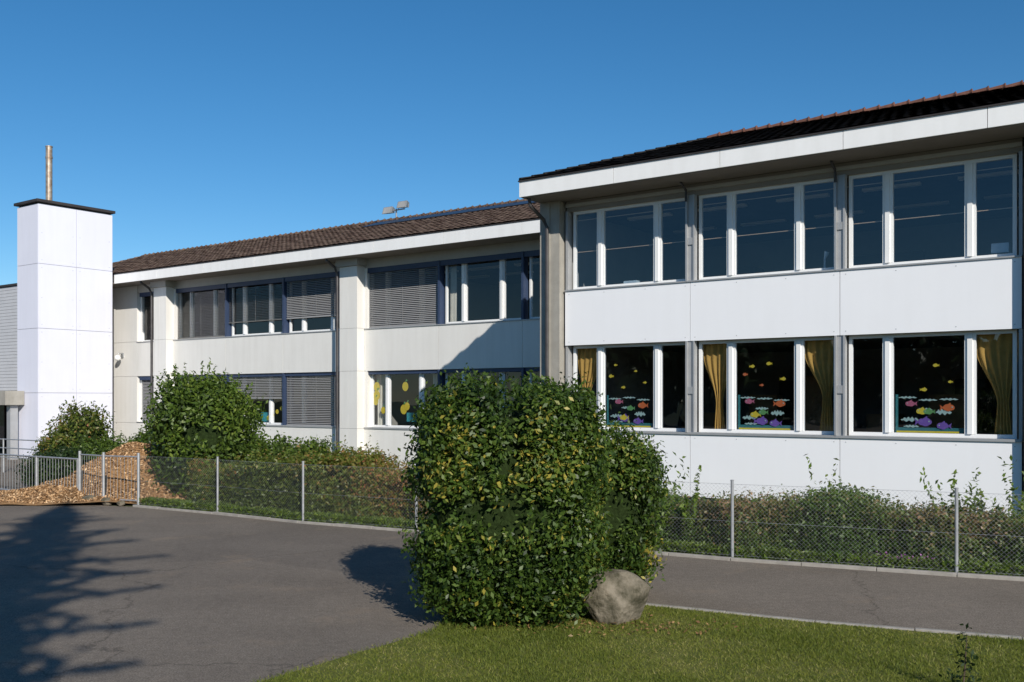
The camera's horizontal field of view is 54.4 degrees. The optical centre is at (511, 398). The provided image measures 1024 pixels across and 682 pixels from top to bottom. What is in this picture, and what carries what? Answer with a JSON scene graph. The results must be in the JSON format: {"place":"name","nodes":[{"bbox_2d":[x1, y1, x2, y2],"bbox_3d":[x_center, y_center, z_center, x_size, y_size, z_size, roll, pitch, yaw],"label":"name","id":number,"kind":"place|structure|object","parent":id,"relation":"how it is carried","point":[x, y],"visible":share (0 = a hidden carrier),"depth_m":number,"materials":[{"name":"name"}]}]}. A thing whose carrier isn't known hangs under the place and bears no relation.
{"place":"outdoors","nodes":[
{"label":"outdoors","id":0,"kind":"place"},
{"bbox_2d":[126,427,155,443],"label":"garden shrub","id":1,"kind":"object","parent":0,"point":[142,435],"visible":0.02,"depth_m":31.08,"materials":[{"name":"green plant"}]},
{"bbox_2d":[382,200,408,217],"bbox_3d":[-4.477,-7.219,38.641,1.335,0.779,0.357,0,0,36],"label":"roof floodlight","id":2,"kind":"object","parent":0,"point":[403,205],"visible":0.97,"depth_m":38.60,"materials":[{"name":"white metal"}]},
{"bbox_2d":[0,457,1023,681],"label":"asphalt road","id":3,"kind":"structure","parent":0,"point":[94,593],"depth_m":12.19,"materials":[{"name":"grey asphalt"}]},
{"bbox_2d":[0,438,41,471],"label":"metal railing","id":4,"kind":"object","parent":3,"relation":"on","point":[3,447],"visible":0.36,"depth_m":31.95,"materials":[{"name":"metal"}]},
{"bbox_2d":[0,454,77,489],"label":"metal railing","id":5,"kind":"object","parent":3,"relation":"on","point":[37,467],"visible":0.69,"depth_m":24.27,"materials":[{"name":"metal"}]},
{"bbox_2d":[31,417,67,455],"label":"garden shrub","id":6,"kind":"object","parent":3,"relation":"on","point":[46,441],"visible":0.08,"depth_m":29.95,"materials":[{"name":"green plant"}]},
{"bbox_2d":[101,497,112,505],"bbox_3d":[-9.090,2.316,22.337,0.259,0.193,0.210,0,0,0],"label":"stone","id":7,"kind":"object","parent":3,"relation":"on","point":[106,503],"visible":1,"depth_m":22.28,"materials":[{"name":"grey stone"}]},
{"bbox_2d":[586,411,679,588],"bbox_3d":[1.139,1.258,12.157,1.685,2.322,1.576,0,0,0],"label":"privet bush","id":8,"kind":"object","parent":3,"relation":"on","point":[636,470],"visible":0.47,"depth_m":11.73,"materials":[{"name":"green plant"}]},
{"bbox_2d":[645,603,1023,639],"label":"kerb","id":9,"kind":"structure","parent":3,"relation":"on","point":[871,625],"depth_m":10.46,"materials":[{"name":"concrete"}]},
{"bbox_2d":[0,450,1023,576],"bbox_3d":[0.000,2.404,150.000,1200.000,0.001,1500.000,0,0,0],"label":"ground","id":10,"kind":"structure","parent":0,"point":[100,503],"depth_m":19.45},
{"bbox_2d":[0,283,23,459],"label":"entrance hall","id":11,"kind":"structure","parent":10,"relation":"on","point":[11,398],"depth_m":43.50,"materials":[{"name":"grey metal"}]},
{"bbox_2d":[4,405,6,450],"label":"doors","id":12,"kind":"structure","parent":11,"relation":"in","point":[5,406],"depth_m":45.67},
{"bbox_2d":[13,443,93,485],"bbox_3d":[-12.686,1.805,27.783,2.277,1.278,2.144,0,0,0],"label":"garden shrub","id":13,"kind":"object","parent":10,"relation":"on","point":[45,469],"visible":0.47,"depth_m":27.26,"materials":[{"name":"green plant"}]},
{"bbox_2d":[14,145,114,459],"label":"chimney tower","id":14,"kind":"structure","parent":10,"relation":"on","point":[64,302],"depth_m":39.53,"materials":[{"name":"concrete"}]},
{"bbox_2d":[52,396,116,454],"bbox_3d":[-12.660,1.175,29.562,1.859,2.538,1.985,0,0,-17],"label":"garden shrub","id":15,"kind":"object","parent":10,"relation":"on","point":[90,423],"visible":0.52,"depth_m":29.18,"materials":[{"name":"green plant"}]},
{"bbox_2d":[82,495,96,504],"bbox_3d":[-9.598,2.307,22.592,0.339,0.226,0.250,0,0,0],"label":"stone","id":16,"kind":"object","parent":10,"relation":"on","point":[87,497],"visible":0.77,"depth_m":22.55,"materials":[{"name":"grey stone"}]},
{"bbox_2d":[0,441,190,504],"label":"woodchip pile","id":17,"kind":"object","parent":10,"relation":"on","point":[46,493],"visible":0.47,"depth_m":23.37,"materials":[{"name":"brown wood"}]},
{"bbox_2d":[71,430,125,461],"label":"garden shrub","id":18,"kind":"object","parent":10,"relation":"on","point":[95,448],"visible":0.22,"depth_m":28.31,"materials":[{"name":"green plant"}]},
{"bbox_2d":[78,451,139,504],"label":"metal gate","id":19,"kind":"structure","parent":10,"relation":"on","point":[103,455],"depth_m":22.52,"materials":[{"name":"metal"}]},
{"bbox_2d":[117,501,124,506],"bbox_3d":[-8.696,2.347,22.159,0.209,0.145,0.152,0,0,40],"label":"stone","id":20,"kind":"object","parent":10,"relation":"on","point":[120,503],"visible":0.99,"depth_m":22.09,"materials":[{"name":"grey stone"}]},
{"bbox_2d":[91,434,156,458],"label":"garden shrub","id":21,"kind":"object","parent":10,"relation":"on","point":[111,447],"visible":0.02,"depth_m":27.90,"materials":[{"name":"green plant"}]},
{"bbox_2d":[138,357,268,497],"bbox_3d":[-7.186,0.729,23.521,3.107,3.446,3.226,0,0,0],"label":"hazel shrub","id":22,"kind":"object","parent":10,"relation":"on","point":[206,417],"visible":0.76,"depth_m":22.77,"materials":[{"name":"green plant"}]},
{"bbox_2d":[140,259,338,454],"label":"downpipes","id":23,"kind":"object","parent":10,"relation":"on","point":[337,343],"visible":0.85,"depth_m":34.29,"materials":[{"name":"metal"}]},
{"bbox_2d":[156,328,364,428],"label":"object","id":24,"kind":"object","parent":10,"relation":"on","point":[345,428],"visible":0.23,"depth_m":34.11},
{"bbox_2d":[112,266,539,470],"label":"facade panels","id":25,"kind":"object","parent":24,"relation":"attached to","point":[504,344],"visible":0.52,"depth_m":34.23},
{"bbox_2d":[114,353,123,360],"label":"wall lamp","id":26,"kind":"object","parent":25,"relation":"attached to","point":[117,357],"visible":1,"depth_m":42.38,"materials":[{"name":"metal"}]},
{"bbox_2d":[112,233,539,288],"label":"soffit","id":27,"kind":"structure","parent":25,"relation":"on","point":[493,241],"depth_m":33.62,"materials":[{"name":"grey paint"}]},
{"bbox_2d":[112,218,539,282],"bbox_3d":[-9.669,-4.990,36.283,30.730,0.340,0.120,0,0,36],"label":"eave strip","id":28,"kind":"object","parent":27,"relation":"on","point":[331,245],"visible":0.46,"depth_m":33.39,"materials":[{"name":"black metal"}]},
{"bbox_2d":[111,203,539,274],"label":"roof deck","id":29,"kind":"structure","parent":28,"relation":"on","point":[332,238],"depth_m":35.64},
{"bbox_2d":[112,200,540,272],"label":"roof tiles","id":30,"kind":"object","parent":29,"relation":"on","point":[292,244],"visible":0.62,"depth_m":36.91,"materials":[{"name":"brown tile"}]},
{"bbox_2d":[141,199,526,256],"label":"ridge tiles","id":31,"kind":"object","parent":29,"relation":"attached to","point":[342,226],"visible":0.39,"depth_m":40.38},
{"bbox_2d":[363,201,536,226],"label":"solar panels","id":32,"kind":"object","parent":29,"relation":"on","point":[454,212],"visible":0.65,"depth_m":35.66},
{"bbox_2d":[114,219,539,283],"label":"fascia","id":33,"kind":"structure","parent":27,"relation":"attached to","point":[492,231],"depth_m":33.16,"materials":[{"name":"white paint"}]},
{"bbox_2d":[137,239,539,292],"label":"lintels","id":34,"kind":"object","parent":25,"relation":"attached to","point":[512,247],"visible":0.73,"depth_m":33.87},
{"bbox_2d":[136,318,539,429],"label":"sills","id":35,"kind":"structure","parent":24,"relation":"on","point":[339,330],"depth_m":34.74,"materials":[{"name":"metal"}]},
{"bbox_2d":[140,257,539,427],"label":"window frames","id":36,"kind":"structure","parent":24,"relation":"attached to","point":[464,319],"depth_m":34.16,"materials":[{"name":"white metal"}]},
{"bbox_2d":[139,250,539,379],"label":"blind boxes","id":37,"kind":"object","parent":36,"relation":"attached to","point":[513,255],"visible":0.71,"depth_m":33.56,"materials":[{"name":"grey metal"}]},
{"bbox_2d":[142,283,281,338],"bbox_3d":[-12.000,-3.350,39.347,8.940,1.860,0.050,0,0,36],"label":"venetian blinds open","id":38,"kind":"object","parent":37,"relation":"hanging from","point":[224,312],"visible":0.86,"depth_m":38.94,"materials":[{"name":"grey metal"}]},
{"bbox_2d":[142,267,437,425],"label":"venetian blinds","id":39,"kind":"object","parent":37,"relation":"hanging from","point":[402,320],"visible":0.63,"depth_m":35.21,"materials":[{"name":"grey metal"}]},
{"bbox_2d":[225,251,527,424],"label":"mullion posts","id":40,"kind":"object","parent":36,"relation":"attached to","point":[441,298],"visible":0.68,"depth_m":32.26,"materials":[{"name":"metal"}]},
{"bbox_2d":[267,378,520,419],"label":"yellow paper lemons","id":41,"kind":"object","parent":36,"relation":"attached to","point":[405,407],"visible":0.4,"depth_m":33.39,"materials":[{"name":"yellow paper"}]},
{"bbox_2d":[377,265,456,424],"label":"pale curtains","id":42,"kind":"object","parent":36,"relation":"attached to","point":[381,378],"visible":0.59,"depth_m":32.71,"materials":[{"name":"white fabric"}]},
{"bbox_2d":[249,428,308,460],"bbox_3d":[-6.124,1.594,25.185,2.451,1.686,2.394,0,0,0],"label":"garden shrub","id":43,"kind":"object","parent":10,"relation":"on","point":[272,446],"visible":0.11,"depth_m":24.74,"materials":[{"name":"green plant"}]},
{"bbox_2d":[178,435,436,525],"bbox_3d":[-2.766,1.571,19.825,10.111,1.714,2.320,0,0,33],"label":"berberis hedge","id":44,"kind":"object","parent":10,"relation":"on","point":[344,458],"visible":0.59,"depth_m":19.80,"materials":[{"name":"green plant"}]},
{"bbox_2d":[275,432,347,456],"bbox_3d":[-5.425,1.660,25.529,2.451,1.563,2.211,0,0,0],"label":"garden shrub","id":45,"kind":"object","parent":10,"relation":"on","point":[312,445],"visible":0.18,"depth_m":25.37,"materials":[{"name":"green plant"}]},
{"bbox_2d":[145,256,539,373],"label":"interior slabs","id":46,"kind":"structure","parent":10,"relation":"on","point":[493,279],"depth_m":38.41,"materials":[{"name":"grey"}]},
{"bbox_2d":[145,272,539,427],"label":"interior walls","id":47,"kind":"structure","parent":46,"relation":"on","point":[483,301],"depth_m":41.07,"materials":[{"name":"grey paint"}]},
{"bbox_2d":[261,396,513,421],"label":"classroom items","id":48,"kind":"object","parent":46,"relation":"on","point":[409,416],"visible":0.33,"depth_m":33.69,"materials":[{"name":"blue paper"}]},
{"bbox_2d":[427,261,539,279],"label":"ceiling lights","id":49,"kind":"object","parent":46,"relation":"attached to","point":[493,267],"visible":0.16,"depth_m":35.41},
{"bbox_2d":[540,201,566,384],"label":"concrete piers","id":50,"kind":"structure","parent":10,"relation":"on","point":[553,214],"depth_m":24.16,"materials":[{"name":"grey concrete"}]},
{"bbox_2d":[522,123,1023,202],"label":"soffit","id":51,"kind":"structure","parent":50,"relation":"on","point":[1007,132],"depth_m":20.12,"materials":[{"name":"grey paint"}]},
{"bbox_2d":[519,102,1023,202],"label":"fascia","id":52,"kind":"structure","parent":51,"relation":"on","point":[975,119],"depth_m":19.75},
{"bbox_2d":[518,99,1023,199],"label":"eave strip","id":53,"kind":"object","parent":52,"relation":"on","point":[967,109],"visible":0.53,"depth_m":19.73,"materials":[{"name":"black metal"}]},
{"bbox_2d":[530,86,1023,198],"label":"roof deck","id":54,"kind":"structure","parent":53,"relation":"on","point":[958,104],"depth_m":21.48,"materials":[{"name":"black"}]},
{"bbox_2d":[519,137,706,179],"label":"hip tiles","id":55,"kind":"object","parent":54,"relation":"attached to","point":[613,158],"visible":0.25,"depth_m":24.84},
{"bbox_2d":[529,85,1023,177],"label":"roof tiles","id":56,"kind":"object","parent":54,"relation":"on","point":[790,125],"visible":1,"depth_m":22.19,"materials":[{"name":"brown tile"}]},
{"bbox_2d":[707,80,1023,138],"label":"ridge tiles","id":57,"kind":"object","parent":54,"relation":"attached to","point":[891,105],"visible":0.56,"depth_m":23.65,"materials":[{"name":"brown tile"}]},
{"bbox_2d":[133,505,1023,580],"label":"kerb","id":58,"kind":"structure","parent":10,"relation":"on","point":[926,572],"depth_m":14.57,"materials":[{"name":"concrete"}]},
{"bbox_2d":[139,496,1023,576],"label":"weeds","id":59,"kind":"object","parent":10,"relation":"on","point":[335,517],"visible":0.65,"depth_m":15.00,"materials":[{"name":"green plant"}]},
{"bbox_2d":[139,456,1023,575],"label":"chain link fence","id":60,"kind":"object","parent":10,"relation":"on","point":[956,492],"visible":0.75,"depth_m":14.85,"materials":[{"name":"metal"}]},
{"bbox_2d":[527,161,836,383],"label":"downpipes","id":61,"kind":"object","parent":10,"relation":"on","point":[536,212],"visible":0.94,"depth_m":24.09,"materials":[{"name":"metal"}]},
{"bbox_2d":[571,257,1023,521],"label":"wall","id":62,"kind":"structure","parent":10,"relation":"on","point":[689,498],"depth_m":18.30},
{"bbox_2d":[565,257,1021,515],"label":"facade panels","id":63,"kind":"object","parent":62,"relation":"attached to","point":[985,294],"visible":0.74,"depth_m":20.36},
{"bbox_2d":[564,255,1023,441],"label":"sills","id":64,"kind":"structure","parent":62,"relation":"on","point":[853,436],"depth_m":20.27,"materials":[{"name":"metal"}]},
{"bbox_2d":[573,154,1017,438],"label":"window frames","id":65,"kind":"structure","parent":62,"relation":"attached to","point":[970,337],"depth_m":20.81,"materials":[{"name":"white metal"}]},
{"bbox_2d":[615,398,916,405],"bbox_3d":[5.192,0.069,21.540,6.840,0.177,0.002,0,0,36],"label":"pink paper art","id":66,"kind":"object","parent":65,"relation":"attached to","point":[750,401],"visible":1,"depth_m":21.55},
{"bbox_2d":[627,405,934,414],"bbox_3d":[5.454,0.250,21.346,6.858,0.207,0.001,0,0,36],"label":"green paper art","id":67,"kind":"object","parent":65,"relation":"attached to","point":[925,411],"visible":1,"depth_m":21.36},
{"bbox_2d":[607,362,958,432],"bbox_3d":[5.415,-0.078,21.384,7.820,1.496,0.018,0,0,36],"label":"yellow paper art","id":68,"kind":"object","parent":65,"relation":"attached to","point":[755,414],"visible":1,"depth_m":21.23},
{"bbox_2d":[609,396,957,427],"bbox_3d":[5.420,-0.112,21.373,7.780,1.373,0.022,0,0,36],"label":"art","id":69,"kind":"object","parent":65,"relation":"attached to","point":[911,419],"visible":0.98,"depth_m":21.22},
{"bbox_2d":[617,414,951,429],"bbox_3d":[5.471,0.472,21.335,7.415,0.259,0.004,0,0,36],"label":"purple paper art","id":70,"kind":"object","parent":65,"relation":"attached to","point":[923,422],"visible":0.99,"depth_m":21.19},
{"bbox_2d":[607,394,963,433],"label":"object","id":71,"kind":"object","parent":65,"relation":"attached to","point":[959,430],"visible":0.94,"depth_m":21.13,"materials":[{"name":"black"}]},
{"bbox_2d":[566,151,1023,438],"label":"mullion posts","id":72,"kind":"object","parent":65,"relation":"attached to","point":[840,341],"visible":0.93,"depth_m":20.20,"materials":[{"name":"metal"}]},
{"bbox_2d":[566,138,1023,213],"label":"lintels","id":73,"kind":"object","parent":65,"relation":"on","point":[963,157],"visible":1,"depth_m":20.60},
{"bbox_2d":[565,142,1022,207],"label":"lintel trim","id":74,"kind":"structure","parent":73,"relation":"attached to","point":[916,158],"depth_m":20.57,"materials":[{"name":"grey metal"}]},
{"bbox_2d":[638,372,954,410],"bbox_3d":[5.715,-0.159,21.155,6.906,0.816,0.005,0,0,36],"label":"orange paper art","id":75,"kind":"object","parent":65,"relation":"attached to","point":[947,407],"visible":1,"depth_m":21.15},
{"bbox_2d":[578,332,1018,434],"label":"curtains","id":76,"kind":"object","parent":65,"relation":"attached to","point":[995,355],"visible":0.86,"depth_m":20.67,"materials":[{"name":"yellow fabric"}]},
{"bbox_2d":[578,165,1018,252],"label":"curtain wires","id":77,"kind":"object","parent":65,"relation":"attached to","point":[807,192],"visible":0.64,"depth_m":20.80,"materials":[{"name":"grey metal"}]},
{"bbox_2d":[624,242,1009,283],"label":"window sill items","id":78,"kind":"object","parent":65,"relation":"attached to","point":[999,248],"depth_m":18.74,"materials":[{"name":"plastic"}]},
{"bbox_2d":[583,155,1018,429],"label":"interior slabs","id":79,"kind":"structure","parent":10,"relation":"on","point":[950,188],"depth_m":24.76,"materials":[{"name":"grey concrete"}]},
{"bbox_2d":[572,214,1018,438],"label":"interior walls","id":80,"kind":"structure","parent":79,"relation":"on","point":[915,370],"depth_m":27.25,"materials":[{"name":"black paint"}]},
{"bbox_2d":[627,169,1018,233],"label":"ceiling lights","id":81,"kind":"object","parent":79,"relation":"attached to","point":[960,178],"visible":0.81,"depth_m":23.21},
{"bbox_2d":[697,373,1018,438],"bbox_3d":[7.721,0.474,24.338,9.100,2.149,4.800,0,0,36],"label":"classroom furniture","id":82,"kind":"object","parent":79,"relation":"on","point":[813,404],"visible":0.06,"depth_m":26.08,"materials":[{"name":"brown wood"}]},
{"bbox_2d":[648,476,1023,575],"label":"cotoneaster hedge","id":83,"kind":"object","parent":10,"relation":"on","point":[705,527],"visible":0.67,"depth_m":14.53,"materials":[{"name":"green plant"}]},
{"bbox_2d":[654,454,1023,527],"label":"rose sprigs","id":84,"kind":"object","parent":83,"relation":"on","point":[696,496],"visible":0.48,"depth_m":14.30,"materials":[{"name":"green plant"}]},
{"bbox_2d":[0,0,1023,284],"label":"sky","id":85,"kind":"structure","parent":0,"point":[198,123],"materials":[{"name":"blue"}]},
{"bbox_2d":[249,602,1023,681],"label":"lawn","id":86,"kind":"structure","parent":0,"point":[414,647],"depth_m":9.21,"materials":[{"name":"plant"}]},
{"bbox_2d":[398,363,619,631],"bbox_3d":[-0.051,1.005,10.960,2.414,2.828,2.304,0,0,0],"label":"privet bush","id":87,"kind":"object","parent":86,"relation":"on","point":[512,488],"visible":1,"depth_m":10.26,"materials":[{"name":"green plant"}]},
{"bbox_2d":[581,569,649,624],"bbox_3d":[1.102,2.140,10.727,0.778,0.600,0.537,0,0,0],"label":"boulder","id":88,"kind":"object","parent":86,"relation":"on","point":[618,596],"visible":0.77,"depth_m":10.55,"materials":[{"name":"stone"}]},
{"bbox_2d":[448,613,797,643],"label":"fallen leaves","id":89,"kind":"object","parent":86,"relation":"on","point":[698,621],"visible":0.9,"depth_m":10.32,"materials":[{"name":"brown plant"}]},
{"bbox_2d":[938,623,982,681],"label":"sapling","id":90,"kind":"object","parent":86,"relation":"on","point":[952,677],"visible":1,"depth_m":8.01,"materials":[{"name":"green plant"}]}
]}

